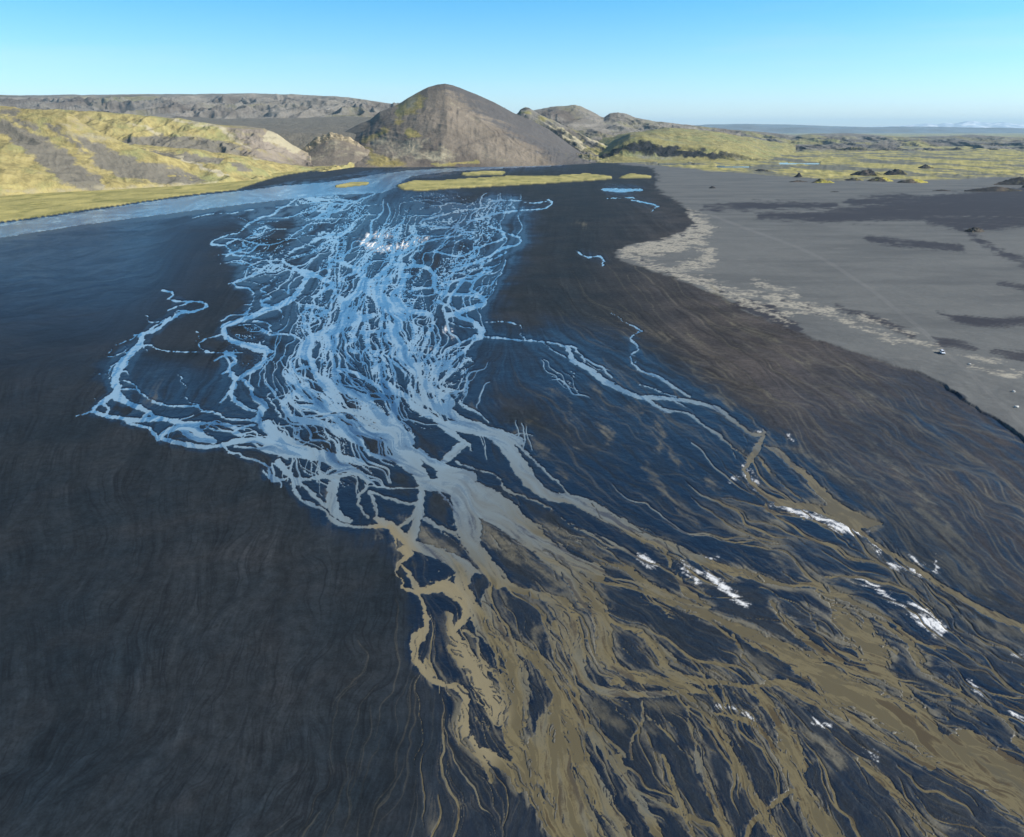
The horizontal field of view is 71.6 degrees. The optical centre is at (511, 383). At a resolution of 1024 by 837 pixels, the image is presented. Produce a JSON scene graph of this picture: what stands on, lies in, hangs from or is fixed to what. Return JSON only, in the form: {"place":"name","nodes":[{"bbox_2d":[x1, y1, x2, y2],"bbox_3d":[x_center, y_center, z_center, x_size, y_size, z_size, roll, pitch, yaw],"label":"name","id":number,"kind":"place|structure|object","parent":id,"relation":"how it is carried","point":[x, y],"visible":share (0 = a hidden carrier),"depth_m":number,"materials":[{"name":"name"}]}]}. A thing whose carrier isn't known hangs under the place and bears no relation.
{"place":"outdoors","nodes":[
{"label":"outdoors","id":0,"kind":"place"},
{"bbox_2d":[0,106,264,195],"bbox_3d":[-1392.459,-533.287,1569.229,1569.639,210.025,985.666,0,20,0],"label":"hill","id":1,"kind":"structure","parent":0,"point":[43,151],"depth_m":1568.52,"materials":[{"name":"green plant"}]},
{"bbox_2d":[32,109,314,166],"bbox_3d":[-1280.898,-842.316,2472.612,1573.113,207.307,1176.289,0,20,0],"label":"hill","id":2,"kind":"structure","parent":0,"point":[246,141],"depth_m":2292.06,"materials":[{"name":"green plant"}]},
{"bbox_2d":[0,93,398,149],"bbox_3d":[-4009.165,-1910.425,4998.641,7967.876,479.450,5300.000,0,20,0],"label":"plateau","id":3,"kind":"structure","parent":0,"point":[301,122],"depth_m":4994.06,"materials":[{"name":"grey stone"}]},
{"bbox_2d":[133,144,353,179],"bbox_3d":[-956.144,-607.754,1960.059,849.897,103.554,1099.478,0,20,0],"label":"hill","id":4,"kind":"structure","parent":0,"point":[208,165],"depth_m":1847.82,"materials":[{"name":"green plant"}]},
{"bbox_2d":[302,132,369,165],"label":"hill","id":5,"kind":"structure","parent":0,"point":[330,148],"depth_m":2554.75,"materials":[{"name":"stone"}]},
{"bbox_2d":[345,84,595,166],"bbox_3d":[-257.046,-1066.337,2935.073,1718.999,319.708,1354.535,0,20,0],"label":"mountain","id":6,"kind":"structure","parent":0,"point":[442,125],"depth_m":2639.24,"materials":[{"name":"stone"}]},
{"bbox_2d":[0,133,1023,836],"bbox_3d":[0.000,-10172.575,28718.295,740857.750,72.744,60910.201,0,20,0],"label":"ground","id":7,"kind":"structure","parent":0,"point":[204,641],"depth_m":249.16,"materials":[{"name":"black sand"}]},
{"bbox_2d":[811,179,833,182],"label":"lava outcrop","id":8,"kind":"object","parent":7,"relation":"on","point":[822,181],"visible":0.92,"depth_m":1680.66,"materials":[{"name":"green plant"}]},
{"bbox_2d":[844,178,863,180],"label":"lava outcrop","id":9,"kind":"object","parent":7,"relation":"on","point":[853,179],"visible":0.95,"depth_m":1757.73,"materials":[{"name":"grey stone"}]},
{"bbox_2d":[850,169,881,175],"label":"lava outcrop","id":10,"kind":"object","parent":7,"relation":"on","point":[869,172],"visible":0.78,"depth_m":1934.04,"materials":[{"name":"grey stone"}]},
{"bbox_2d":[867,177,892,181],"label":"lava outcrop","id":11,"kind":"object","parent":7,"relation":"on","point":[878,179],"visible":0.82,"depth_m":1730.37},
{"bbox_2d":[884,169,907,174],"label":"lava outcrop","id":12,"kind":"object","parent":7,"relation":"on","point":[896,172],"visible":0.98,"depth_m":1932.99,"materials":[{"name":"grey stone"}]},
{"bbox_2d":[896,179,927,182],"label":"lava outcrop","id":13,"kind":"object","parent":7,"relation":"on","point":[912,181],"visible":0.91,"depth_m":1680.28,"materials":[{"name":"grey stone"}]},
{"bbox_2d":[918,164,933,168],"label":"lava outcrop","id":14,"kind":"object","parent":7,"relation":"on","point":[925,166],"visible":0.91,"depth_m":2286.74,"materials":[{"name":"grey stone"}]},
{"bbox_2d":[965,227,984,231],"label":"lava outcrop","id":15,"kind":"object","parent":7,"relation":"on","point":[976,229],"visible":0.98,"depth_m":873.14,"materials":[{"name":"grey stone"}]},
{"bbox_2d":[965,186,1020,191],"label":"lava outcrop","id":16,"kind":"object","parent":7,"relation":"on","point":[992,189],"visible":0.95,"depth_m":1428.97,"materials":[{"name":"grey stone"}]},
{"bbox_2d":[993,177,1023,184],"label":"lava outcrop","id":17,"kind":"object","parent":7,"relation":"on","point":[1016,181],"visible":0.97,"depth_m":1609.38,"materials":[{"name":"grey stone"}]},
{"bbox_2d":[0,165,1023,836],"bbox_3d":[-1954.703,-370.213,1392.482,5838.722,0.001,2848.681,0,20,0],"label":"river water","id":18,"kind":"structure","parent":0,"point":[980,765],"depth_m":214.47,"materials":[{"name":"blue liquid"}]},
{"bbox_2d":[0,0,1023,126],"label":"sky","id":19,"kind":"structure","parent":0,"point":[850,63],"materials":[{"name":"blue"}]},
{"bbox_2d":[517,107,613,163],"bbox_3d":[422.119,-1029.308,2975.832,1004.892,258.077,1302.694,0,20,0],"label":"hill","id":20,"kind":"structure","parent":0,"point":[589,149],"depth_m":3170.18,"materials":[{"name":"grey stone"}]},
{"bbox_2d":[534,105,740,141],"bbox_3d":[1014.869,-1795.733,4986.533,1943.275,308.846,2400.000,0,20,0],"label":"hill","id":21,"kind":"structure","parent":0,"point":[591,125],"depth_m":4809.85,"materials":[{"name":"grey stone"}]},
{"bbox_2d":[599,128,795,163],"bbox_3d":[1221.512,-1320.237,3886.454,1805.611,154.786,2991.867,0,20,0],"label":"hill","id":22,"kind":"structure","parent":0,"point":[669,145],"depth_m":2921.42,"materials":[{"name":"green plant"}]},
{"bbox_2d":[659,163,818,167],"bbox_3d":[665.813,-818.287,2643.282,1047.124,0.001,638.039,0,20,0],"label":"pond water","id":23,"kind":"structure","parent":0,"point":[727,166],"depth_m":2662.22,"materials":[{"name":"blue liquid"}]},
{"bbox_2d":[694,124,1023,132],"bbox_3d":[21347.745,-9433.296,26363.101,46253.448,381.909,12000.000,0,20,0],"label":"distant range","id":24,"kind":"structure","parent":0,"point":[779,128],"depth_m":23293.12,"materials":[{"name":"grey stone"}]},
{"bbox_2d":[741,130,1023,151],"bbox_3d":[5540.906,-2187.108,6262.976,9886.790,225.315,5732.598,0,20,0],"label":"hill","id":25,"kind":"structure","parent":0,"point":[848,142],"depth_m":5491.44,"materials":[{"name":"grey stone"}]},
{"bbox_2d":[877,121,1023,127],"bbox_3d":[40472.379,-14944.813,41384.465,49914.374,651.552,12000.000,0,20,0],"label":"snow mountains","id":26,"kind":"structure","parent":0,"point":[973,124],"depth_m":38942.88,"materials":[{"name":"white snow"}]}
]}

